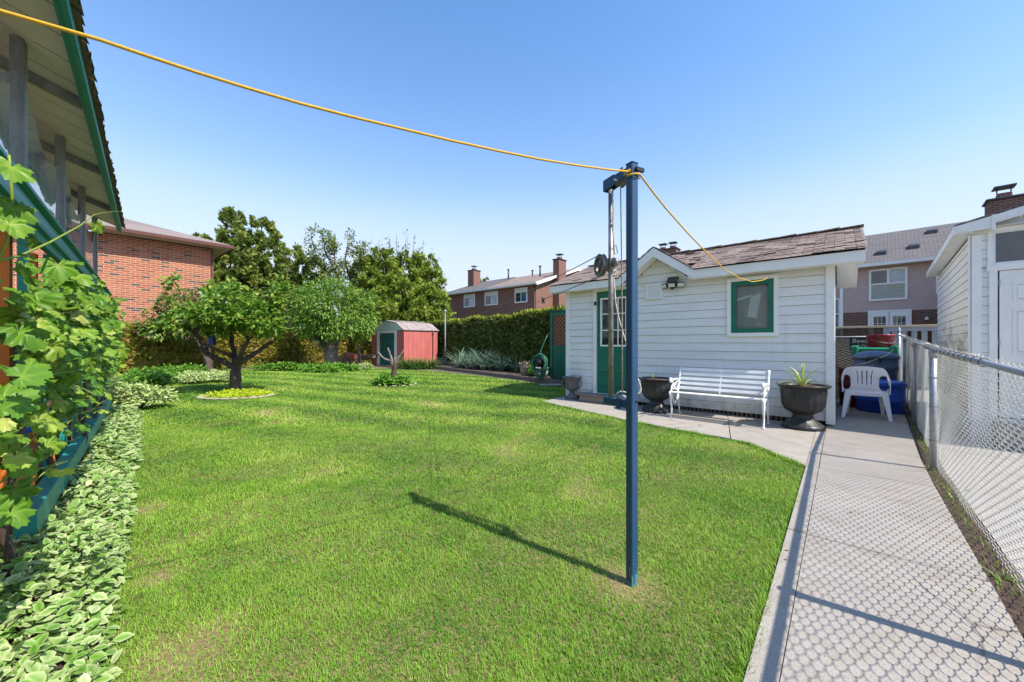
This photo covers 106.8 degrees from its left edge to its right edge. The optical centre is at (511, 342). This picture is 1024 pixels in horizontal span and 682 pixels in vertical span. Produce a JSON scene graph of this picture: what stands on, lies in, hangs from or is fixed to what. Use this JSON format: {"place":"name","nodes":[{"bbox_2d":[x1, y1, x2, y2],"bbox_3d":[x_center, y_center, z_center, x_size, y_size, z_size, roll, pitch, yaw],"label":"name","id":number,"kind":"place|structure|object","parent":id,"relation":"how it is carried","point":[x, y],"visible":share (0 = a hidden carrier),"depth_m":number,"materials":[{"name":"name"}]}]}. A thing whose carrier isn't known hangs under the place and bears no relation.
{"place":"outdoors","nodes":[
{"label":"outdoors","id":0,"kind":"place"},
{"bbox_2d":[0,418,119,677],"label":"border soil","id":1,"kind":"structure","parent":0,"point":[60,665],"depth_m":1.90,"materials":[{"name":"brown soil"}]},
{"bbox_2d":[0,463,32,545],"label":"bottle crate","id":2,"kind":"object","parent":1,"relation":"on","point":[3,474],"depth_m":2.27,"materials":[{"name":"orange plastic"}]},
{"bbox_2d":[0,403,50,464],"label":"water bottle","id":3,"kind":"object","parent":2,"relation":"on","point":[28,430],"visible":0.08,"depth_m":2.42,"materials":[{"name":"blue plastic"}]},
{"bbox_2d":[0,154,129,596],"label":"grape vine","id":4,"kind":"object","parent":1,"relation":"on","point":[76,321],"visible":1,"depth_m":1.85,"materials":[{"name":"green plant"}]},
{"bbox_2d":[0,403,143,681],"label":"ground cover","id":5,"kind":"object","parent":1,"relation":"on","point":[80,511],"visible":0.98,"depth_m":1.95,"materials":[{"name":"green plant"}]},
{"bbox_2d":[79,362,801,681],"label":"ground","id":6,"kind":"structure","parent":0,"point":[377,367],"depth_m":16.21,"materials":[{"name":"plant"}]},
{"bbox_2d":[0,0,125,538],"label":"porch","id":7,"kind":"object","parent":6,"relation":"on","point":[52,134],"visible":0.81,"depth_m":2.80,"materials":[{"name":"teal paint"}]},
{"bbox_2d":[13,210,233,324],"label":"brick house","id":8,"kind":"structure","parent":6,"relation":"on","point":[135,259],"depth_m":18.95,"materials":[{"name":"brown brick"}]},
{"bbox_2d":[104,380,178,409],"bbox_3d":[-7.186,1.007,7.277,1.142,0.639,1.254,0,0,37],"label":"variegated bush","id":9,"kind":"object","parent":6,"relation":"on","point":[125,394],"visible":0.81,"depth_m":7.16,"materials":[{"name":"green plant"}]},
{"bbox_2d":[107,365,179,391],"bbox_3d":[-9.848,0.945,10.220,1.425,0.764,1.929,0,0,-33],"label":"green bush","id":10,"kind":"object","parent":6,"relation":"on","point":[153,376],"visible":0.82,"depth_m":10.04,"materials":[{"name":"green plant"}]},
{"bbox_2d":[132,286,219,371],"bbox_3d":[-14.258,-0.568,16.855,4.666,3.884,2.652,0,0,0],"label":"fruit tree","id":11,"kind":"object","parent":6,"relation":"on","point":[149,330],"visible":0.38,"depth_m":16.42,"materials":[{"name":"green plant"}]},
{"bbox_2d":[145,362,207,377],"bbox_3d":[-12.218,1.030,13.886,2.280,0.598,1.443,0,0,0],"label":"green bush","id":12,"kind":"object","parent":6,"relation":"on","point":[173,369],"visible":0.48,"depth_m":13.83,"materials":[{"name":"green plant"}]},
{"bbox_2d":[192,232,213,240],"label":"pine tree","id":13,"kind":"object","parent":6,"relation":"on","point":[203,235],"visible":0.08,"depth_m":41.94,"materials":[{"name":"green plant"}]},
{"bbox_2d":[172,368,243,382],"bbox_3d":[-10.014,1.068,12.369,2.071,0.523,1.443,0,0,21],"label":"variegated bush","id":14,"kind":"object","parent":6,"relation":"on","point":[200,375],"visible":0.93,"depth_m":12.14,"materials":[{"name":"green plant"}]},
{"bbox_2d":[152,272,290,389],"bbox_3d":[-7.246,-0.246,9.890,2.902,3.268,2.631,0,0,0],"label":"fruit tree","id":15,"kind":"object","parent":6,"relation":"on","point":[227,311],"visible":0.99,"depth_m":9.50,"materials":[{"name":"green plant"}]},
{"bbox_2d":[208,325,215,344],"bbox_3d":[-7.658,-0.211,9.700,0.140,0.550,0.140,0,0,0],"label":"bird feeder","id":16,"kind":"object","parent":15,"relation":"hanging from","point":[211,340],"visible":0.86,"depth_m":9.66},
{"bbox_2d":[200,387,275,397],"bbox_3d":[-6.594,1.213,9.243,1.441,0.236,1.252,0,0,27],"label":"lime creeper","id":17,"kind":"object","parent":6,"relation":"on","point":[247,392],"visible":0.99,"depth_m":9.09,"materials":[{"name":"yellow plant"}]},
{"bbox_2d":[115,320,376,372],"bbox_3d":[-14.591,0.151,19.747,1.786,2.783,16.267,0,0,39],"label":"hedge","id":18,"kind":"object","parent":6,"relation":"on","point":[288,346],"visible":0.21,"depth_m":19.02,"materials":[{"name":"green plant"}]},
{"bbox_2d":[248,361,302,370],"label":"green bush","id":19,"kind":"object","parent":6,"relation":"on","point":[289,365],"visible":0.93,"depth_m":17.39,"materials":[{"name":"green plant"}]},
{"bbox_2d":[213,206,338,326],"bbox_3d":[-17.537,-4.129,26.298,9.746,11.057,6.442,0,0,0],"label":"cedar tree","id":20,"kind":"object","parent":6,"relation":"on","point":[253,268],"visible":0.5,"depth_m":25.99,"materials":[{"name":"green plant"}]},
{"bbox_2d":[296,359,361,372],"bbox_3d":[-8.203,1.069,17.050,2.449,0.674,2.018,0,0,-43],"label":"leafy clump","id":21,"kind":"object","parent":6,"relation":"on","point":[328,367],"visible":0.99,"depth_m":16.77,"materials":[{"name":"green plant"}]},
{"bbox_2d":[282,276,381,363],"bbox_3d":[-9.239,-1.031,19.163,5.118,4.987,3.920,0,0,0],"label":"fruit tree","id":22,"kind":"object","parent":6,"relation":"on","point":[310,325],"visible":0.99,"depth_m":18.84,"materials":[{"name":"green plant"}]},
{"bbox_2d":[313,336,319,345],"bbox_3d":[-9.672,-0.252,18.800,0.339,0.800,0.339,0,0,45],"label":"bird feeder","id":23,"kind":"object","parent":22,"relation":"hanging from","point":[316,341],"visible":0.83,"depth_m":18.72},
{"bbox_2d":[298,222,370,325],"bbox_3d":[-11.817,-3.276,25.498,4.616,9.360,2.858,0,0,0],"label":"sparse tree","id":24,"kind":"object","parent":6,"relation":"on","point":[328,270],"visible":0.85,"depth_m":25.40,"materials":[{"name":"green plant"}]},
{"bbox_2d":[339,356,343,362],"bbox_3d":[-9.569,1.034,21.457,0.356,0.532,0.353,0,0,33],"label":"log","id":25,"kind":"object","parent":6,"relation":"on","point":[341,358],"visible":0.52,"depth_m":21.30,"materials":[{"name":"brown wood"}]},
{"bbox_2d":[348,358,354,364],"bbox_3d":[-8.944,1.075,21.209,0.330,0.452,0.326,-6,-1,8],"label":"log","id":26,"kind":"object","parent":6,"relation":"on","point":[351,360],"visible":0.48,"depth_m":21.06,"materials":[{"name":"brown wood"}]},
{"bbox_2d":[344,352,356,358],"bbox_3d":[-8.982,0.700,21.150,0.658,0.393,0.330,0,0,10],"label":"wooden box","id":27,"kind":"object","parent":26,"relation":"on","point":[350,355],"visible":0.96,"depth_m":21.02,"materials":[{"name":"red wood"}]},
{"bbox_2d":[357,345,358,364],"bbox_3d":[-8.308,0.704,20.500,0.070,1.204,0.285,0,0,-22],"label":"garden pole","id":28,"kind":"object","parent":6,"relation":"on","point":[357,355],"visible":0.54,"depth_m":20.48,"materials":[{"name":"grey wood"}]},
{"bbox_2d":[358,342,361,364],"bbox_3d":[-8.200,0.596,20.500,0.382,1.424,0.070,0,0,40],"label":"garden pole","id":29,"kind":"object","parent":6,"relation":"on","point":[359,353],"visible":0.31,"depth_m":20.48,"materials":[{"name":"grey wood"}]},
{"bbox_2d":[355,362,373,368],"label":"variegated bush","id":30,"kind":"object","parent":6,"relation":"on","point":[365,365],"visible":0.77,"depth_m":18.12,"materials":[{"name":"green plant"}]},
{"bbox_2d":[363,354,377,359],"bbox_3d":[-8.047,0.805,21.643,1.141,0.360,0.399,0,0,41],"label":"plank stack","id":31,"kind":"object","parent":6,"relation":"on","point":[370,356],"visible":0.98,"depth_m":21.46,"materials":[{"name":"brown wood"}]},
{"bbox_2d":[377,348,403,384],"bbox_3d":[-3.749,0.757,11.780,0.843,1.214,0.247,0,0,0],"label":"tree stump","id":32,"kind":"object","parent":6,"relation":"on","point":[394,360],"visible":0.88,"depth_m":11.73,"materials":[{"name":"brown wood"}]},
{"bbox_2d":[368,372,414,386],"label":"leafy clump","id":33,"kind":"object","parent":6,"relation":"on","point":[379,380],"visible":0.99,"depth_m":11.39,"materials":[{"name":"green plant"}]},
{"bbox_2d":[336,229,455,348],"bbox_3d":[-8.447,-3.353,26.507,9.618,9.506,7.176,0,0,0],"label":"juniper tree","id":34,"kind":"object","parent":6,"relation":"on","point":[419,287],"visible":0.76,"depth_m":26.00,"materials":[{"name":"green plant"}]},
{"bbox_2d":[370,320,438,367],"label":"metal shed","id":35,"kind":"structure","parent":6,"relation":"on","point":[396,338],"depth_m":20.73,"materials":[{"name":"red metal"}]},
{"bbox_2d":[380,333,393,365],"bbox_3d":[-6.860,0.370,20.869,1.500,1.800,0.028,0,0,41],"label":"door","id":36,"kind":"structure","parent":35,"relation":"in","point":[386,339],"depth_m":20.88,"materials":[{"name":"green wood"}]},
{"bbox_2d":[397,357,417,368],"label":"grass clump","id":37,"kind":"object","parent":6,"relation":"on","point":[399,363],"visible":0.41,"depth_m":19.04,"materials":[{"name":"green plant"}]},
{"bbox_2d":[400,357,433,369],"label":"grass clump","id":38,"kind":"object","parent":6,"relation":"on","point":[414,366],"visible":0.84,"depth_m":18.66,"materials":[{"name":"green plant"}]},
{"bbox_2d":[416,357,446,368],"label":"grass clump","id":39,"kind":"object","parent":6,"relation":"on","point":[431,364],"visible":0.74,"depth_m":19.04,"materials":[{"name":"green plant"}]},
{"bbox_2d":[406,304,565,373],"bbox_3d":[-2.425,-0.010,20.686,1.637,2.996,18.262,0,0,-36],"label":"hedge","id":40,"kind":"object","parent":6,"relation":"on","point":[520,332],"visible":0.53,"depth_m":17.05,"materials":[{"name":"green plant"}]},
{"bbox_2d":[435,366,563,384],"bbox_3d":[-1.235,1.240,15.571,0.120,0.140,9.434,0,0,-36],"label":"timber edging","id":41,"kind":"object","parent":6,"relation":"on","point":[535,379],"visible":0.87,"depth_m":14.12,"materials":[{"name":"brown wood"}]},
{"bbox_2d":[531,335,547,378],"bbox_3d":[0.970,0.522,12.536,0.634,1.556,0.365,0,0,41],"label":"garden hose","id":42,"kind":"object","parent":41,"relation":"on","point":[542,362],"visible":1,"depth_m":12.41,"materials":[{"name":"green plastic"}]},
{"bbox_2d":[446,253,580,319],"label":"brick townhouse","id":43,"kind":"structure","parent":6,"relation":"on","point":[475,296],"depth_m":30.46,"materials":[{"name":"brown brick"}]},
{"bbox_2d":[464,293,474,307],"bbox_3d":[-3.668,-3.615,32.657,1.380,1.130,0.090,0,0,41],"label":"window","id":44,"kind":"structure","parent":43,"relation":"in","point":[469,299],"depth_m":32.64,"materials":[{"name":"white glass"}]},
{"bbox_2d":[485,291,497,305],"bbox_3d":[-1.695,-3.615,30.956,1.470,1.130,0.090,0,0,41],"label":"window","id":45,"kind":"structure","parent":43,"relation":"in","point":[491,298],"depth_m":30.93,"materials":[{"name":"white glass"}]},
{"bbox_2d":[515,287,527,302],"bbox_3d":[0.683,-3.615,28.902,1.230,1.130,0.090,0,0,41],"label":"window","id":46,"kind":"structure","parent":43,"relation":"in","point":[518,291],"depth_m":28.84,"materials":[{"name":"white glass"}]},
{"bbox_2d":[539,384,560,385],"bbox_3d":[1.155,1.275,11.483,0.650,0.050,0.240,0,0,-11],"label":"stepping stone","id":47,"kind":"object","parent":6,"relation":"on","point":[549,384],"visible":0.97,"depth_m":11.38,"materials":[{"name":"grey stone"}]},
{"bbox_2d":[547,309,565,378],"bbox_3d":[1.905,0.100,12.504,1.680,2.400,0.200,0,0,41],"label":"lattice panel","id":48,"kind":"object","parent":6,"relation":"on","point":[557,344],"visible":0.35,"depth_m":12.80,"materials":[{"name":"green paint"}]},
{"bbox_2d":[594,161,644,586],"bbox_3d":[0.592,0.214,2.127,0.289,2.372,0.183,0,0,24],"label":"clothesline post","id":49,"kind":"object","parent":6,"relation":"on","point":[609,265],"visible":1,"depth_m":2.04,"materials":[{"name":"blue metal"}]},
{"bbox_2d":[0,9,769,281],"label":"rope","id":50,"kind":"object","parent":49,"relation":"attached to","point":[40,22],"visible":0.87,"depth_m":1.26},
{"bbox_2d":[452,257,595,317],"bbox_3d":[-1.557,-1.058,11.385,0.006,1.128,18.886,0,0,-13],"label":"clothesline","id":51,"kind":"object","parent":49,"relation":"attached to","point":[544,283],"visible":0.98,"depth_m":3.13,"materials":[{"name":"grey metal"}]},
{"bbox_2d":[456,276,600,323],"bbox_3d":[-1.565,-0.867,11.383,0.036,1.071,18.886,0,0,-13],"label":"clothesline","id":52,"kind":"object","parent":49,"relation":"attached to","point":[543,299],"visible":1,"depth_m":3.22,"materials":[{"name":"grey metal"}]},
{"bbox_2d":[658,241,680,252],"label":"brick house","id":53,"kind":"structure","parent":6,"relation":"on","point":[673,248],"depth_m":25.06,"materials":[{"name":"brown"}]},
{"bbox_2d":[548,224,867,425],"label":"garden shed","id":54,"kind":"structure","parent":6,"relation":"on","point":[711,314],"depth_m":6.81,"materials":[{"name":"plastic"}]},
{"bbox_2d":[597,289,625,394],"bbox_3d":[2.188,-0.007,8.130,0.785,2.215,0.195,0,0,41],"label":"door","id":55,"kind":"structure","parent":54,"relation":"in","point":[602,350],"depth_m":8.21,"materials":[{"name":"green paint"}]},
{"bbox_2d":[661,276,684,289],"bbox_3d":[3.056,-1.137,7.237,0.436,0.254,0.147,0,0,41],"label":"flood light","id":56,"kind":"object","parent":54,"relation":"attached to","point":[672,284],"visible":1,"depth_m":7.21,"materials":[{"name":"black plastic"}]},
{"bbox_2d":[727,274,778,336],"bbox_3d":[4.082,-0.615,6.461,0.740,1.010,0.093,0,0,41],"label":"window","id":57,"kind":"structure","parent":54,"relation":"in","point":[752,307],"depth_m":6.47,"materials":[{"name":"green paint"}]},
{"bbox_2d":[835,285,842,335],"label":"townhouse","id":58,"kind":"structure","parent":6,"relation":"on","point":[838,307],"depth_m":18.31,"materials":[{"name":"white"}]},
{"bbox_2d":[835,298,839,326],"bbox_3d":[15.517,-1.375,18.566,0.780,1.550,0.070,0,0,44],"label":"window","id":59,"kind":"structure","parent":58,"relation":"in","point":[837,300],"depth_m":18.36,"materials":[{"name":"white glass"}]},
{"bbox_2d":[835,324,937,366],"bbox_3d":[10.022,0.405,11.364,3.870,1.790,0.110,0,0,44],"label":"wooden fence","id":60,"kind":"object","parent":6,"relation":"on","point":[876,330],"visible":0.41,"depth_m":11.32,"materials":[{"name":"brown wood"}]},
{"bbox_2d":[843,221,965,335],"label":"townhouse","id":61,"kind":"structure","parent":6,"relation":"on","point":[896,285],"depth_m":17.05,"materials":[{"name":"grey brick"}]},
{"bbox_2d":[870,312,888,334],"bbox_3d":[16.594,-0.290,17.157,0.600,2.180,0.064,0,0,44],"label":"french door","id":62,"kind":"structure","parent":61,"relation":"in","point":[876,318],"depth_m":17.15,"materials":[{"name":"white paint"}]},
{"bbox_2d":[869,266,907,300],"bbox_3d":[16.784,-2.610,16.973,1.230,1.420,0.070,0,0,44],"label":"window","id":63,"kind":"structure","parent":61,"relation":"in","point":[888,283],"depth_m":16.94,"materials":[{"name":"grey glass"}]},
{"bbox_2d":[889,311,908,324],"bbox_3d":[17.032,-0.290,16.727,0.600,2.180,0.064,0,0,44],"label":"french door","id":64,"kind":"structure","parent":61,"relation":"in","point":[898,317],"depth_m":16.70,"materials":[{"name":"white paint"}]},
{"bbox_2d":[936,272,940,293],"bbox_3d":[18.154,-2.525,15.631,0.950,0.950,0.070,0,0,44],"label":"window","id":65,"kind":"structure","parent":61,"relation":"in","point":[940,272],"depth_m":15.93,"materials":[{"name":"white paint"}]},
{"bbox_2d":[883,327,937,390],"bbox_3d":[11.007,0.438,10.433,1.160,1.725,0.120,0,0,44],"label":"wooden fence","id":66,"kind":"object","parent":6,"relation":"on","point":[927,334],"visible":0.26,"depth_m":10.33,"materials":[{"name":"white wood"}]},
{"bbox_2d":[982,183,1023,214],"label":"chimney","id":67,"kind":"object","parent":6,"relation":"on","point":[1001,201],"depth_m":12.82,"materials":[{"name":"brown brick"}]},
{"bbox_2d":[441,364,564,381],"bbox_3d":[-1.398,1.210,17.117,1.748,0.001,12.203,0,0,-35],"label":"garden bed","id":68,"kind":"object","parent":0,"point":[498,371],"visible":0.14,"depth_m":15.99,"materials":[{"name":"soil"}]},
{"bbox_2d":[437,356,447,364],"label":"leafy clump","id":69,"kind":"object","parent":68,"relation":"on","point":[442,360],"visible":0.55,"depth_m":21.35,"materials":[{"name":"green plant"}]},
{"bbox_2d":[444,310,446,364],"bbox_3d":[-3.620,-0.200,20.600,0.140,3.200,0.140,0,0,0],"label":"clothesline pole","id":70,"kind":"object","parent":68,"relation":"on","point":[445,311],"visible":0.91,"depth_m":20.57,"materials":[{"name":"grey metal"}]},
{"bbox_2d":[444,346,526,371],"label":"leeks","id":71,"kind":"object","parent":68,"relation":"on","point":[473,361],"visible":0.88,"depth_m":16.98,"materials":[{"name":"green plant"}]},
{"bbox_2d":[517,360,531,375],"bbox_3d":[0.473,0.919,13.899,0.558,0.562,0.469,0,0,9],"label":"plant pot","id":72,"kind":"object","parent":68,"relation":"on","point":[523,366],"visible":0.91,"depth_m":13.78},
{"bbox_2d":[524,363,534,375],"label":"leafy clump","id":73,"kind":"object","parent":68,"relation":"on","point":[532,372],"visible":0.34,"depth_m":13.70,"materials":[{"name":"green plant"}]},
{"bbox_2d":[536,367,549,377],"bbox_3d":[1.030,0.885,13.016,0.547,0.630,0.572,0,0,28],"label":"plant pot","id":74,"kind":"object","parent":68,"relation":"on","point":[547,371],"visible":0.26,"depth_m":12.86,"materials":[{"name":"ceramic"}]},
{"bbox_2d":[81,0,1023,324],"label":"sky","id":75,"kind":"structure","parent":0,"point":[748,120],"materials":[{"name":"blue"}]},
{"bbox_2d":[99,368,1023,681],"bbox_3d":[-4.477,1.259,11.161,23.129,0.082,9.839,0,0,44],"label":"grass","id":76,"kind":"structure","parent":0,"point":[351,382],"depth_m":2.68,"materials":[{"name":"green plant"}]},
{"bbox_2d":[727,415,825,677],"bbox_3d":[3.262,1.288,6.891,5.730,0.001,12.635,0,0,43],"label":"path base","id":77,"kind":"object","parent":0,"point":[792,511],"visible":0.1,"depth_m":3.18,"materials":[{"name":"concrete"}]},
{"bbox_2d":[544,396,1023,681],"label":"path","id":78,"kind":"structure","parent":0,"point":[905,603],"depth_m":2.09,"materials":[{"name":"concrete"}]},
{"bbox_2d":[562,373,581,399],"bbox_3d":[1.360,0.976,8.620,0.460,0.609,0.450,0,0,0],"label":"urn planter","id":79,"kind":"object","parent":78,"relation":"on","point":[572,384],"visible":1,"depth_m":8.50,"materials":[{"name":"stone"}]},
{"bbox_2d":[577,392,617,403],"bbox_3d":[1.962,1.186,7.995,1.160,0.168,0.355,0,0,41],"label":"door step","id":80,"kind":"object","parent":78,"relation":"on","point":[590,397],"depth_m":8.08,"materials":[{"name":"grey concrete"}]},
{"bbox_2d":[639,374,671,413],"bbox_3d":[2.680,0.915,7.050,0.644,0.706,0.644,0,0,0],"label":"urn planter","id":81,"kind":"object","parent":78,"relation":"on","point":[655,390],"visible":0.9,"depth_m":6.87,"materials":[{"name":"black plastic"}]},
{"bbox_2d":[669,367,770,428],"bbox_3d":[3.363,0.851,6.221,1.385,0.839,0.596,0,0,42],"label":"garden bench","id":82,"kind":"object","parent":78,"relation":"on","point":[764,393],"visible":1,"depth_m":6.29,"materials":[{"name":"white paint"}]},
{"bbox_2d":[772,363,835,431],"bbox_3d":[4.360,0.789,5.699,0.887,0.958,0.744,0,0,19],"label":"urn planter","id":83,"kind":"object","parent":78,"relation":"on","point":[803,401],"visible":1,"depth_m":5.52,"materials":[{"name":"black plastic"}]},
{"bbox_2d":[835,356,838,399],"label":"scrap planks","id":84,"kind":"object","parent":78,"relation":"on","point":[836,382],"visible":0.25,"depth_m":8.63,"materials":[{"name":"brown wood"}]},
{"bbox_2d":[838,367,866,406],"bbox_3d":[6.860,0.885,7.620,0.500,0.770,0.500,0,0,0],"label":"bucket","id":85,"kind":"object","parent":78,"relation":"on","point":[846,382],"visible":0.34,"depth_m":7.58,"materials":[{"name":"red plastic"}]},
{"bbox_2d":[841,366,892,421],"bbox_3d":[6.095,0.847,6.556,0.639,0.846,0.652,0,0,41],"label":"plastic chair","id":86,"kind":"object","parent":78,"relation":"on","point":[859,388],"visible":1,"depth_m":6.64,"materials":[{"name":"white plastic"}]},
{"bbox_2d":[852,348,900,379],"bbox_3d":[7.583,0.692,7.950,0.774,1.156,0.740,0,0,0],"label":"dustbin","id":87,"kind":"object","parent":78,"relation":"on","point":[887,361],"visible":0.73,"depth_m":7.67,"materials":[{"name":"blue plastic"}]},
{"bbox_2d":[851,346,898,354],"bbox_3d":[8.593,0.670,9.013,0.800,1.200,0.760,0,0,44],"label":"recycling bin","id":88,"kind":"object","parent":87,"relation":"on","point":[858,349],"visible":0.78,"depth_m":8.80,"materials":[{"name":"green plastic"}]},
{"bbox_2d":[865,335,895,346],"bbox_3d":[8.740,-0.040,9.020,0.536,0.300,0.536,0,0,0],"label":"bucket","id":89,"kind":"object","parent":88,"relation":"on","point":[880,340],"visible":0.92,"depth_m":8.85,"materials":[{"name":"red plastic"}]},
{"bbox_2d":[855,379,907,413],"bbox_3d":[6.820,0.983,7.050,0.720,0.575,0.720,0,0,0],"label":"tub","id":90,"kind":"object","parent":78,"relation":"on","point":[897,397],"visible":0.69,"depth_m":6.76,"materials":[{"name":"blue plastic"}]},
{"bbox_2d":[785,435,1020,589],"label":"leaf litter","id":91,"kind":"object","parent":78,"relation":"on","point":[910,516],"visible":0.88,"depth_m":2.60,"materials":[{"name":"brown plant"}]},
{"bbox_2d":[904,401,1023,638],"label":"fence strip","id":92,"kind":"object","parent":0,"point":[1014,606],"visible":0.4,"depth_m":2.40,"materials":[{"name":"soil"}]},
{"bbox_2d":[905,411,926,464],"bbox_3d":[5.851,1.265,5.558,0.042,0.042,4.454,0,0,44],"label":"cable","id":93,"kind":"object","parent":92,"relation":"on","point":[925,460],"visible":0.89,"depth_m":4.89,"materials":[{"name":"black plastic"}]},
{"bbox_2d":[896,328,1023,594],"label":"chain link fence","id":94,"kind":"object","parent":92,"relation":"on","point":[933,353],"visible":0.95,"depth_m":2.96,"materials":[{"name":"white metal"}]},
{"bbox_2d":[835,336,896,366],"bbox_3d":[9.540,0.528,11.226,2.606,1.449,0.036,0,0,44],"label":"chain link fence","id":95,"kind":"object","parent":94,"relation":"attached to","point":[842,337],"visible":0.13,"depth_m":11.08,"materials":[{"name":"white metal"}]},
{"bbox_2d":[850,337,867,349],"bbox_3d":[9.943,0.025,10.728,0.620,0.350,0.021,0,0,44],"label":"dog sign","id":96,"kind":"object","parent":95,"relation":"attached to","point":[859,341],"visible":0.36,"depth_m":10.80,"materials":[{"name":"black plastic"}]},
{"bbox_2d":[980,565,1015,580],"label":"weed","id":97,"kind":"object","parent":92,"relation":"on","point":[1006,579],"visible":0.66,"depth_m":2.05,"materials":[{"name":"green plant"}]},
{"bbox_2d":[908,389,1023,578],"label":"driveway","id":98,"kind":"structure","parent":0,"point":[1016,465],"depth_m":3.51,"materials":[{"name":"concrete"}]},
{"bbox_2d":[926,203,1023,451],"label":"garage","id":99,"kind":"structure","parent":98,"relation":"on","point":[980,294],"depth_m":4.88,"materials":[{"name":"white"}]},
{"bbox_2d":[993,228,1023,264],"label":"window","id":100,"kind":"structure","parent":99,"relation":"in","point":[1008,245],"depth_m":4.75,"materials":[{"name":"grey glass"}]},
{"bbox_2d":[998,269,1023,418],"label":"door","id":101,"kind":"structure","parent":99,"relation":"in","point":[1010,282],"depth_m":4.73,"materials":[{"name":"white paint"}]}
]}

